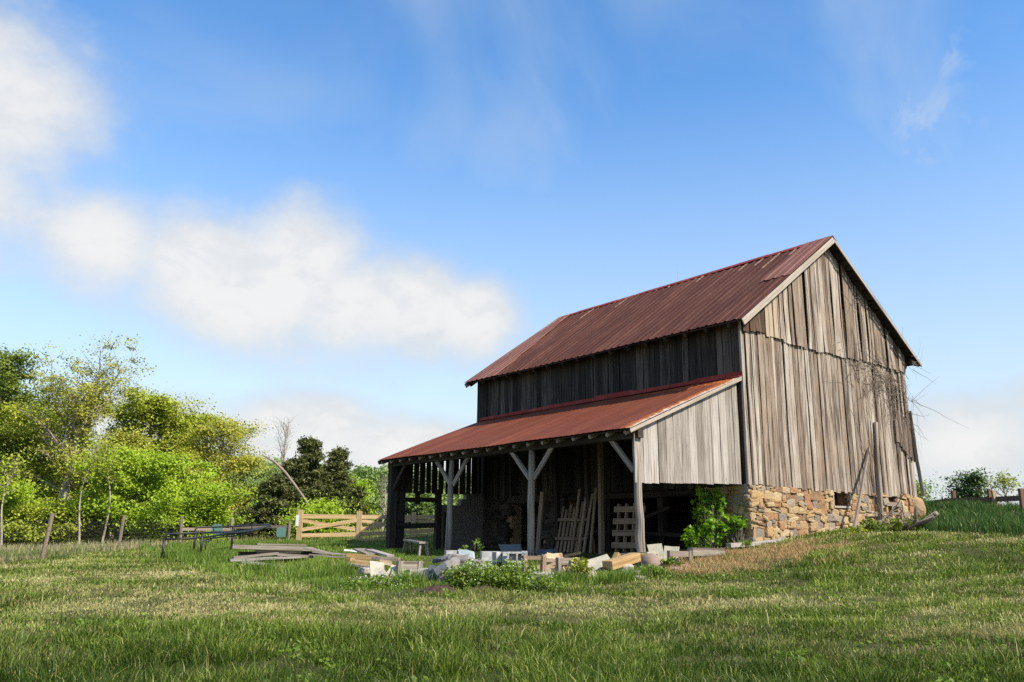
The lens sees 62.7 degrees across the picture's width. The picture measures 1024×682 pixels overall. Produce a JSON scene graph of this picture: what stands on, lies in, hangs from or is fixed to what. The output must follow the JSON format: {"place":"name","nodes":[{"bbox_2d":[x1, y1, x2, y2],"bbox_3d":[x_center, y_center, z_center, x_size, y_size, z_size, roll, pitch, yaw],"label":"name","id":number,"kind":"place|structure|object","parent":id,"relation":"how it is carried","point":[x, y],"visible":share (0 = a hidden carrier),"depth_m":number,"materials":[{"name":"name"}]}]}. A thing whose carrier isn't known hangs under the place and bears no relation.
{"place":"outdoors","nodes":[
{"label":"outdoors","id":0,"kind":"place"},
{"bbox_2d":[140,537,644,592],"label":"tall grass","id":1,"kind":"structure","parent":0,"point":[217,553],"depth_m":20.27,"materials":[{"name":"plant"}]},
{"bbox_2d":[0,511,1023,681],"bbox_3d":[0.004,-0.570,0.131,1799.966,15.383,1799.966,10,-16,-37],"label":"ground","id":2,"kind":"structure","parent":0,"point":[679,522],"depth_m":11.82,"materials":[{"name":"plant"}]},
{"bbox_2d":[0,451,62,546],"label":"slim tree","id":3,"kind":"object","parent":2,"relation":"on","point":[14,462],"visible":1,"depth_m":38.29,"materials":[{"name":"green plant"}]},
{"bbox_2d":[0,473,64,545],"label":"understory tree","id":4,"kind":"object","parent":2,"relation":"on","point":[24,493],"visible":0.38,"depth_m":40.03,"materials":[{"name":"green plant"}]},
{"bbox_2d":[0,343,71,500],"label":"dark tree","id":5,"kind":"object","parent":2,"relation":"on","point":[10,383],"visible":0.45,"depth_m":53.07,"materials":[{"name":"green plant"}]},
{"bbox_2d":[0,493,101,546],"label":"understory tree","id":6,"kind":"object","parent":2,"relation":"on","point":[31,512],"visible":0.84,"depth_m":39.48,"materials":[{"name":"green plant"}]},
{"bbox_2d":[0,396,114,504],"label":"broadleaf tree","id":7,"kind":"object","parent":2,"relation":"on","point":[4,411],"visible":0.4,"depth_m":50.46,"materials":[{"name":"green plant"}]},
{"bbox_2d":[2,331,156,499],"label":"tall tree","id":8,"kind":"object","parent":2,"relation":"on","point":[82,416],"visible":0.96,"depth_m":47.63,"materials":[{"name":"green plant"}]},
{"bbox_2d":[15,495,157,544],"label":"understory tree","id":9,"kind":"object","parent":2,"relation":"on","point":[87,517],"visible":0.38,"depth_m":40.86,"materials":[{"name":"green plant"}]},
{"bbox_2d":[39,434,135,544],"bbox_3d":[-19.808,7.123,39.741,4.181,5.471,4.058,-7,-15,29],"label":"slim tree","id":10,"kind":"object","parent":2,"relation":"on","point":[96,452],"visible":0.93,"depth_m":39.63,"materials":[{"name":"green plant"}]},
{"bbox_2d":[58,453,134,504],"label":"understory tree","id":11,"kind":"object","parent":2,"relation":"on","point":[85,485],"visible":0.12,"depth_m":47.25,"materials":[{"name":"green plant"}]},
{"bbox_2d":[47,426,149,542],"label":"slim tree","id":12,"kind":"object","parent":2,"relation":"on","point":[106,469],"visible":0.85,"depth_m":40.12,"materials":[{"name":"green plant"}]},
{"bbox_2d":[76,422,167,535],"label":"broadleaf tree","id":13,"kind":"object","parent":2,"relation":"on","point":[126,437],"visible":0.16,"depth_m":52.47,"materials":[{"name":"green plant"}]},
{"bbox_2d":[10,451,257,538],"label":"woods","id":14,"kind":"object","parent":2,"relation":"on","point":[128,495],"visible":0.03,"depth_m":60.45,"materials":[{"name":"green plant"}]},
{"bbox_2d":[0,513,291,562],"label":"wire fence","id":15,"kind":"object","parent":2,"relation":"on","point":[49,530],"visible":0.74,"depth_m":29.36,"materials":[{"name":"metal"}]},
{"bbox_2d":[276,527,285,536],"bbox_3d":[-10.402,8.618,37.873,0.420,0.420,0.020,2,-13,-8],"label":"fence sign","id":16,"kind":"object","parent":15,"relation":"attached to","point":[281,532],"visible":1,"depth_m":37.86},
{"bbox_2d":[100,383,225,538],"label":"broadleaf tree","id":17,"kind":"object","parent":2,"relation":"on","point":[150,409],"visible":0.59,"depth_m":54.92,"materials":[{"name":"green plant"}]},
{"bbox_2d":[62,445,271,544],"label":"round maple","id":18,"kind":"object","parent":2,"relation":"on","point":[158,472],"visible":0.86,"depth_m":41.15,"materials":[{"name":"green plant"}]},
{"bbox_2d":[152,406,235,507],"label":"broadleaf tree","id":19,"kind":"object","parent":2,"relation":"on","point":[193,416],"visible":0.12,"depth_m":56.99,"materials":[{"name":"green plant"}]},
{"bbox_2d":[156,488,264,543],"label":"understory tree","id":20,"kind":"object","parent":2,"relation":"on","point":[209,514],"visible":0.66,"depth_m":41.75,"materials":[{"name":"green plant"}]},
{"bbox_2d":[0,527,430,561],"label":"meadow grass","id":21,"kind":"structure","parent":2,"relation":"on","point":[50,550],"depth_m":30.68,"materials":[{"name":"plant"}]},
{"bbox_2d":[161,524,271,557],"bbox_3d":[-9.109,6.178,26.031,1.519,1.091,6.308,0,-13,3],"label":"tube frame","id":22,"kind":"object","parent":2,"relation":"on","point":[232,533],"visible":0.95,"depth_m":25.12,"materials":[{"name":"black metal"}]},
{"bbox_2d":[156,413,279,536],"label":"yellow tree","id":23,"kind":"object","parent":2,"relation":"on","point":[222,455],"visible":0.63,"depth_m":52.31,"materials":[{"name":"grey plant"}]},
{"bbox_2d":[219,453,280,535],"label":"pale tree","id":24,"kind":"object","parent":2,"relation":"on","point":[265,474],"visible":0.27,"depth_m":61.47,"materials":[{"name":"green plant"}]},
{"bbox_2d":[84,532,433,554],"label":"lawn grass","id":25,"kind":"structure","parent":2,"relation":"on","point":[350,537],"depth_m":35.52,"materials":[{"name":"plant"}]},
{"bbox_2d":[222,473,304,539],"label":"cedar tree","id":26,"kind":"object","parent":2,"relation":"on","point":[276,486],"visible":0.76,"depth_m":46.49,"materials":[{"name":"green plant"}]},
{"bbox_2d":[228,461,313,535],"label":"cedar tree","id":27,"kind":"object","parent":2,"relation":"on","point":[300,487],"visible":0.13,"depth_m":48.14,"materials":[{"name":"green plant"}]},
{"bbox_2d":[238,551,307,556],"bbox_3d":[-5.738,5.145,20.275,1.633,0.129,0.306,6,-14,-22],"label":"board","id":28,"kind":"object","parent":2,"relation":"on","point":[240,553],"visible":0.3,"depth_m":19.99,"materials":[{"name":"grey wood"}]},
{"bbox_2d":[253,558,307,562],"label":"board","id":29,"kind":"object","parent":2,"relation":"on","point":[285,559],"visible":0.13,"depth_m":19.59,"materials":[{"name":"grey wood"}]},
{"bbox_2d":[275,553,312,557],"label":"board","id":30,"kind":"object","parent":29,"relation":"on","point":[295,555],"visible":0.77,"depth_m":19.54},
{"bbox_2d":[232,552,278,558],"bbox_3d":[-5.829,4.876,19.094,1.001,0.135,0.206,7,-15,-27],"label":"board","id":31,"kind":"object","parent":30,"relation":"on","point":[255,555],"visible":1,"depth_m":19.02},
{"bbox_2d":[269,415,303,473],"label":"bare tree","id":32,"kind":"object","parent":2,"relation":"on","point":[284,444],"visible":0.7,"depth_m":52.70,"materials":[{"name":"grey plant"}]},
{"bbox_2d":[255,550,319,553],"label":"board","id":33,"kind":"object","parent":2,"relation":"on","point":[283,551],"visible":0.8,"depth_m":19.96,"materials":[{"name":"grey wood"}]},
{"bbox_2d":[231,545,313,550],"bbox_3d":[-5.732,4.961,20.155,1.894,0.146,0.244,6,-14,-24],"label":"board","id":34,"kind":"object","parent":33,"relation":"on","point":[264,547],"visible":0.9,"depth_m":20.00,"materials":[{"name":"wood"}]},
{"bbox_2d":[262,454,317,506],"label":"leaning dead trunk","id":35,"kind":"object","parent":2,"relation":"on","point":[287,476],"visible":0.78,"depth_m":44.42,"materials":[{"name":"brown wood"}]},
{"bbox_2d":[251,435,346,533],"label":"cedar tree","id":36,"kind":"object","parent":2,"relation":"on","point":[309,459],"visible":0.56,"depth_m":48.68,"materials":[{"name":"green plant"}]},
{"bbox_2d":[262,489,371,539],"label":"green bush","id":37,"kind":"object","parent":2,"relation":"on","point":[319,507],"visible":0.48,"depth_m":41.59,"materials":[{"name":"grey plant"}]},
{"bbox_2d":[321,445,356,519],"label":"cedar tree","id":38,"kind":"object","parent":2,"relation":"on","point":[338,466],"visible":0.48,"depth_m":50.00,"materials":[{"name":"green plant"}]},
{"bbox_2d":[226,461,462,529],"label":"woods","id":39,"kind":"object","parent":2,"relation":"on","point":[373,474],"visible":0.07,"depth_m":96.49,"materials":[{"name":"plant"}]},
{"bbox_2d":[332,485,380,531],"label":"cedar tree","id":40,"kind":"object","parent":2,"relation":"on","point":[358,493],"visible":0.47,"depth_m":48.87,"materials":[{"name":"green plant"}]},
{"bbox_2d":[331,474,384,524],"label":"broadleaf tree","id":41,"kind":"object","parent":2,"relation":"on","point":[363,483],"visible":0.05,"depth_m":75.42,"materials":[{"name":"green plant"}]},
{"bbox_2d":[296,510,433,540],"bbox_3d":[-4.067,8.136,36.210,10.340,1.520,0.555,6,-14,-23],"label":"wooden fence","id":42,"kind":"object","parent":2,"relation":"on","point":[359,518],"visible":0.41,"depth_m":35.07,"materials":[{"name":"brown wood"}]},
{"bbox_2d":[370,561,383,576],"bbox_3d":[-2.667,4.523,16.610,0.316,0.342,0.213,2,-13,-7],"label":"stone slab","id":43,"kind":"object","parent":2,"relation":"on","point":[376,567],"depth_m":16.60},
{"bbox_2d":[367,472,387,530],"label":"bare tree","id":44,"kind":"object","parent":2,"relation":"on","point":[384,507],"visible":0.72,"depth_m":82.63,"materials":[{"name":"grey plant"}]},
{"bbox_2d":[334,573,426,590],"bbox_3d":[-2.201,4.067,14.217,1.876,0.296,1.204,10,-16,-37],"label":"wildflower clump","id":45,"kind":"object","parent":2,"relation":"on","point":[353,582],"visible":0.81,"depth_m":13.99,"materials":[{"name":"green plant"}]},
{"bbox_2d":[380,559,391,565],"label":"board","id":46,"kind":"object","parent":2,"relation":"on","point":[387,562],"visible":0.77,"depth_m":18.42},
{"bbox_2d":[372,556,400,560],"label":"board","id":47,"kind":"object","parent":46,"relation":"on","point":[385,558],"visible":0.93,"depth_m":18.52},
{"bbox_2d":[346,553,375,559],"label":"board","id":48,"kind":"object","parent":47,"relation":"on","point":[362,557],"visible":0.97,"depth_m":18.63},
{"bbox_2d":[365,549,393,556],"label":"board","id":49,"kind":"object","parent":47,"relation":"on","point":[380,553],"visible":1,"depth_m":18.99,"materials":[{"name":"wood"}]},
{"bbox_2d":[353,548,377,554],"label":"board","id":50,"kind":"object","parent":49,"relation":"on","point":[362,551],"visible":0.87,"depth_m":19.10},
{"bbox_2d":[395,561,422,575],"bbox_3d":[-2.051,4.557,16.761,0.587,0.340,0.112,11,-17,-38],"label":"sawhorse","id":51,"kind":"object","parent":2,"relation":"on","point":[410,564],"visible":0.62,"depth_m":16.73,"materials":[{"name":"wood"}]},
{"bbox_2d":[402,539,428,555],"bbox_3d":[-2.737,5.869,23.786,0.357,0.494,1.239,7,-15,-28],"label":"bench","id":52,"kind":"object","parent":2,"relation":"on","point":[419,542],"visible":0.76,"depth_m":23.48,"materials":[{"name":"grey wood"}]},
{"bbox_2d":[419,585,457,593],"bbox_3d":[-1.153,3.984,13.499,0.775,0.135,0.981,10,-16,-37],"label":"soil heap","id":53,"kind":"object","parent":2,"relation":"on","point":[436,588],"visible":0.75,"depth_m":13.30,"materials":[{"name":"soil"}]},
{"bbox_2d":[231,556,669,591],"bbox_3d":[-1.367,4.152,15.095,8.337,0.492,3.511,-2,-13,10],"label":"sedge","id":54,"kind":"object","parent":2,"relation":"on","point":[610,577],"visible":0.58,"depth_m":14.87,"materials":[{"name":"green plant"}]},
{"bbox_2d":[440,559,494,588],"bbox_3d":[-0.708,3.872,13.903,0.878,0.516,0.987,-4,-14,19],"label":"wildflower clump","id":55,"kind":"object","parent":2,"relation":"on","point":[453,572],"visible":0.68,"depth_m":13.72,"materials":[{"name":"green plant"}]},
{"bbox_2d":[459,538,483,558],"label":"weed clump","id":56,"kind":"object","parent":2,"relation":"on","point":[475,542],"visible":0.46,"depth_m":19.37,"materials":[{"name":"green plant"}]},
{"bbox_2d":[449,558,506,588],"bbox_3d":[-0.529,3.845,13.877,1.017,0.549,1.005,-1,-13,7],"label":"wildflower clump","id":57,"kind":"object","parent":2,"relation":"on","point":[484,578],"visible":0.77,"depth_m":13.65,"materials":[{"name":"green plant"}]},
{"bbox_2d":[480,551,500,560],"bbox_3d":[-0.479,4.712,18.406,0.420,0.200,0.200,4,-13,-14],"label":"cinder block","id":58,"kind":"object","parent":2,"relation":"on","point":[486,555],"depth_m":18.30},
{"bbox_2d":[498,544,521,551],"bbox_3d":[-0.024,5.202,20.994,0.258,0.260,1.163,10,-16,-37],"label":"window panel","id":59,"kind":"structure","parent":2,"relation":"on","point":[510,547],"depth_m":21.00,"materials":[{"name":"blue glass"}]},
{"bbox_2d":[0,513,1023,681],"bbox_3d":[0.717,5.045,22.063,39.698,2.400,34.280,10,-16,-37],"label":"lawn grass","id":60,"kind":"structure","parent":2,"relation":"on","point":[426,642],"depth_m":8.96,"materials":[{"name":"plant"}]},
{"bbox_2d":[489,554,541,589],"bbox_3d":[-0.003,3.813,13.838,0.906,0.612,0.855,5,-14,-19],"label":"wildflower clump","id":61,"kind":"object","parent":2,"relation":"on","point":[515,574],"visible":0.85,"depth_m":13.68,"materials":[{"name":"green plant"}]},
{"bbox_2d":[521,555,546,574],"bbox_3d":[0.404,4.251,15.665,0.484,0.495,0.128,2,-13,-9],"label":"sawhorse","id":62,"kind":"object","parent":2,"relation":"on","point":[542,558],"visible":0.59,"depth_m":15.68,"materials":[{"name":"brown wood"}]},
{"bbox_2d":[535,492,544,552],"bbox_3d":[0.815,5.276,24.452,0.204,1.762,0.207,10,-16,-37],"label":"leaning board","id":63,"kind":"object","parent":2,"relation":"on","point":[540,519],"visible":0.83,"depth_m":24.43,"materials":[{"name":"grey wood"}]},
{"bbox_2d":[519,574,567,591],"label":"wildflower clump","id":64,"kind":"object","parent":2,"relation":"on","point":[550,583],"visible":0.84,"depth_m":13.41,"materials":[{"name":"green plant"}]},
{"bbox_2d":[536,549,556,555],"bbox_3d":[0.857,5.323,20.985,0.516,0.240,0.321,0,-13,2],"label":"dark sheet","id":65,"kind":"object","parent":2,"relation":"on","point":[542,551],"visible":0.57,"depth_m":21.03,"materials":[{"name":"metal"}]},
{"bbox_2d":[555,557,579,572],"bbox_3d":[1.052,4.311,15.873,0.486,0.434,0.106,5,-14,-21],"label":"sawhorse","id":66,"kind":"object","parent":2,"relation":"on","point":[559,561],"visible":0.57,"depth_m":15.85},
{"bbox_2d":[555,502,586,552],"bbox_3d":[1.758,5.313,23.998,0.336,1.422,1.300,10,-16,-37],"label":"pallet","id":67,"kind":"object","parent":2,"relation":"on","point":[568,520],"visible":0.63,"depth_m":24.08,"materials":[{"name":"brown wood"}]},
{"bbox_2d":[570,489,580,552],"bbox_3d":[1.792,5.052,23.668,0.098,1.761,0.441,-12,-18,43],"label":"leaning board","id":68,"kind":"object","parent":2,"relation":"on","point":[575,521],"visible":1,"depth_m":23.64,"materials":[{"name":"brown wood"}]},
{"bbox_2d":[577,499,585,551],"bbox_3d":[1.990,4.926,23.460,0.430,1.912,0.096,8,-15,-30],"label":"leaning board","id":69,"kind":"object","parent":2,"relation":"on","point":[581,528],"visible":0.83,"depth_m":23.36,"materials":[{"name":"brown wood"}]},
{"bbox_2d":[569,557,594,576],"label":"weed clump","id":70,"kind":"object","parent":2,"relation":"on","point":[582,568],"visible":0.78,"depth_m":15.69,"materials":[{"name":"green plant"}]},
{"bbox_2d":[582,493,593,552],"bbox_3d":[2.107,5.040,23.284,0.390,1.617,0.103,10,-16,-37],"label":"leaning board","id":71,"kind":"object","parent":2,"relation":"on","point":[587,523],"visible":1,"depth_m":23.27,"materials":[{"name":"brown wood"}]},
{"bbox_2d":[589,488,597,552],"bbox_3d":[2.239,4.943,23.159,0.098,1.773,0.410,-9,-16,36],"label":"leaning board","id":72,"kind":"object","parent":2,"relation":"on","point":[593,520],"visible":1,"depth_m":23.14,"materials":[{"name":"brown wood"}]},
{"bbox_2d":[587,554,609,569],"bbox_3d":[1.805,4.559,17.033,0.631,0.459,0.594,6,-14,-23],"label":"stone slab","id":73,"kind":"object","parent":2,"relation":"on","point":[596,562],"depth_m":17.14,"materials":[{"name":"stone"}]},
{"bbox_2d":[598,443,604,553],"bbox_3d":[2.430,3.999,22.949,0.166,3.562,0.486,-2,-13,11],"label":"leaning timber","id":74,"kind":"object","parent":2,"relation":"on","point":[601,545],"visible":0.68,"depth_m":22.81,"materials":[{"name":"brown wood"}]},
{"bbox_2d":[602,553,640,569],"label":"sawn beam","id":75,"kind":"structure","parent":2,"relation":"on","point":[624,560],"depth_m":16.74,"materials":[{"name":"wood"}]},
{"bbox_2d":[611,503,645,551],"bbox_3d":[3.092,4.906,22.102,0.252,1.252,1.150,10,-16,-37],"label":"pallet","id":76,"kind":"object","parent":2,"relation":"on","point":[625,532],"visible":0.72,"depth_m":22.17,"materials":[{"name":"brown wood"}]},
{"bbox_2d":[378,235,925,565],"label":"barn","id":77,"kind":"structure","parent":2,"relation":"on","point":[671,396],"depth_m":24.39,"materials":[{"name":"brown wood"}]},
{"bbox_2d":[832,491,851,507],"bbox_3d":[9.099,4.460,23.661,0.925,0.480,0.460,10,-16,-37],"label":"window frame","id":78,"kind":"structure","parent":77,"relation":"in","point":[834,497],"depth_m":23.73,"materials":[{"name":"grey wood"}]},
{"bbox_2d":[820,266,958,522],"bbox_3d":[11.384,1.714,25.642,6.759,7.544,0.886,8,-15,-28],"label":"dead vine","id":79,"kind":"object","parent":77,"relation":"attached to","point":[888,401],"visible":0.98,"depth_m":25.57,"materials":[{"name":"plant"}]},
{"bbox_2d":[640,553,665,568],"bbox_3d":[2.932,4.653,17.411,0.548,0.496,0.509,10,-16,-37],"label":"boulder","id":80,"kind":"object","parent":2,"relation":"on","point":[652,558],"visible":0.45,"depth_m":17.25,"materials":[{"name":"stone"}]},
{"bbox_2d":[647,543,662,558],"bbox_3d":[3.279,4.815,19.154,0.347,0.393,0.486,0,-13,1],"label":"stone slab","id":81,"kind":"object","parent":2,"relation":"on","point":[655,548],"depth_m":19.22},
{"bbox_2d":[663,546,678,561],"bbox_3d":[3.473,4.701,18.327,0.367,0.453,0.281,-3,-13,13],"label":"stone slab","id":82,"kind":"object","parent":2,"relation":"on","point":[670,548],"depth_m":18.39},
{"bbox_2d":[660,556,682,566],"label":"weed clump","id":83,"kind":"object","parent":2,"relation":"on","point":[669,561],"visible":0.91,"depth_m":17.21,"materials":[{"name":"green plant"}]},
{"bbox_2d":[667,550,691,561],"bbox_3d":[3.600,4.697,18.015,0.750,0.400,0.098,11,-17,-38],"label":"sawhorse","id":84,"kind":"object","parent":2,"relation":"on","point":[687,554],"visible":0.69,"depth_m":18.03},
{"bbox_2d":[680,485,728,547],"bbox_3d":[4.810,4.450,20.980,1.284,1.730,0.969,10,-16,-37],"label":"leafy shrub","id":85,"kind":"object","parent":2,"relation":"on","point":[707,535],"visible":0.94,"depth_m":21.01,"materials":[{"name":"green plant"}]},
{"bbox_2d":[687,548,724,555],"bbox_3d":[4.317,4.679,18.642,1.062,0.184,0.164,10,-16,-35],"label":"timber","id":86,"kind":"object","parent":2,"relation":"on","point":[704,551],"visible":0.9,"depth_m":18.52,"materials":[{"name":"wood"}]},
{"bbox_2d":[719,497,757,547],"bbox_3d":[5.643,4.535,20.970,1.022,1.331,0.636,3,-13,-11],"label":"leafy shrub","id":87,"kind":"object","parent":2,"relation":"on","point":[739,523],"visible":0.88,"depth_m":20.92,"materials":[{"name":"green plant"}]},
{"bbox_2d":[726,539,782,546],"bbox_3d":[6.024,5.010,20.827,1.733,0.209,0.192,7,-15,-27],"label":"timber","id":88,"kind":"object","parent":2,"relation":"on","point":[737,544],"visible":0.77,"depth_m":20.69,"materials":[{"name":"beige wood"}]},
{"bbox_2d":[660,535,877,575],"bbox_3d":[5.388,4.513,18.011,4.557,0.832,6.741,-5,-14,24],"label":"loose straw","id":89,"kind":"object","parent":2,"relation":"on","point":[789,550],"visible":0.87,"depth_m":17.87,"materials":[{"name":"plant"}]},
{"bbox_2d":[848,525,868,533],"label":"weed clump","id":90,"kind":"object","parent":2,"relation":"on","point":[860,528],"visible":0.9,"depth_m":20.98,"materials":[{"name":"green plant"}]},
{"bbox_2d":[852,447,870,527],"bbox_3d":[9.844,4.098,23.632,0.077,2.394,2.128,-10,-16,37],"label":"leaning timber","id":91,"kind":"object","parent":2,"relation":"on","point":[861,489],"visible":0.87,"depth_m":23.54,"materials":[{"name":"wood"}]},
{"bbox_2d":[859,517,883,529],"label":"weed clump","id":92,"kind":"object","parent":2,"relation":"on","point":[871,524],"visible":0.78,"depth_m":21.74,"materials":[{"name":"green plant"}]},
{"bbox_2d":[874,422,883,522],"bbox_3d":[10.772,3.930,24.699,0.310,3.119,0.154,10,-16,-37],"label":"upright log","id":93,"kind":"object","parent":2,"relation":"on","point":[876,450],"visible":0.81,"depth_m":24.71,"materials":[{"name":"wood"}]},
{"bbox_2d":[876,494,903,527],"bbox_3d":[10.009,4.757,22.476,1.077,1.334,1.592,-7,-15,31],"label":"brush pile","id":94,"kind":"object","parent":2,"relation":"on","point":[888,514],"visible":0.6,"depth_m":22.52,"materials":[{"name":"wood"}]},
{"bbox_2d":[878,518,918,531],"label":"weed clump","id":95,"kind":"object","parent":2,"relation":"on","point":[897,526],"visible":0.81,"depth_m":21.21,"materials":[{"name":"green plant"}]},
{"bbox_2d":[896,511,938,527],"bbox_3d":[10.256,4.532,21.257,0.214,0.433,1.169,9,-15,-33],"label":"fallen log","id":96,"kind":"object","parent":2,"relation":"on","point":[935,513],"visible":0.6,"depth_m":21.06,"materials":[{"name":"grey wood"}]},
{"bbox_2d":[915,470,981,500],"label":"green bush","id":97,"kind":"object","parent":2,"relation":"on","point":[919,491],"visible":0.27,"depth_m":45.98,"materials":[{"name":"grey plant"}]},
{"bbox_2d":[935,467,1008,503],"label":"bush","id":98,"kind":"object","parent":2,"relation":"on","point":[969,485],"visible":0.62,"depth_m":53.52,"materials":[{"name":"green plant"}]},
{"bbox_2d":[932,488,1023,509],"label":"rail fence","id":99,"kind":"object","parent":2,"relation":"on","point":[992,496],"visible":0.29,"depth_m":28.80,"materials":[{"name":"brown wood"}]},
{"bbox_2d":[975,468,1023,502],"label":"young tree","id":100,"kind":"object","parent":2,"relation":"on","point":[1004,481],"visible":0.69,"depth_m":51.18,"materials":[{"name":"green plant"}]},
{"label":"board","id":101,"kind":"object","parent":2,"relation":"on","visible":0},
{"bbox_2d":[230,557,283,561],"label":"board","id":102,"kind":"object","parent":101,"relation":"on","point":[259,558],"visible":0.83,"depth_m":18.59,"materials":[{"name":"wood"}]},
{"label":"cinder block","id":103,"kind":"object","parent":2,"relation":"on","visible":0},
{"bbox_2d":[492,552,501,561],"bbox_3d":[-0.246,4.585,17.824,0.300,0.210,0.200,7,-15,-28],"label":"cinder block","id":104,"kind":"object","parent":103,"relation":"on","point":[497,556],"depth_m":17.72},
{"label":"cinder block","id":105,"kind":"object","parent":2,"relation":"on","visible":0},
{"bbox_2d":[507,552,526,562],"bbox_3d":[0.099,4.485,17.438,0.400,0.215,0.190,1,-13,-3],"label":"cinder block","id":106,"kind":"object","parent":105,"relation":"on","point":[514,556],"depth_m":17.37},
{"bbox_2d":[0,0,1023,504],"label":"sky","id":107,"kind":"structure","parent":0,"point":[336,216],"materials":[{"name":"blue"}]},
{"bbox_2d":[911,497,1023,535],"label":"bank grass","id":108,"kind":"structure","parent":0,"point":[959,516],"depth_m":22.87,"materials":[{"name":"plant"}]},
{"bbox_3d":[-1.237,4.337,15.166,0.208,0.150,0.197,10,-16,-37],"label":"rubble stone","id":109,"kind":"object","parent":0,"visible":0},
{"bbox_2d":[433,561,447,576],"bbox_3d":[-1.281,4.110,15.144,0.268,0.289,0.191,10,-16,-37],"label":"slate tile","id":110,"kind":"object","parent":109,"relation":"on","point":[442,566],"visible":0.83,"depth_m":15.11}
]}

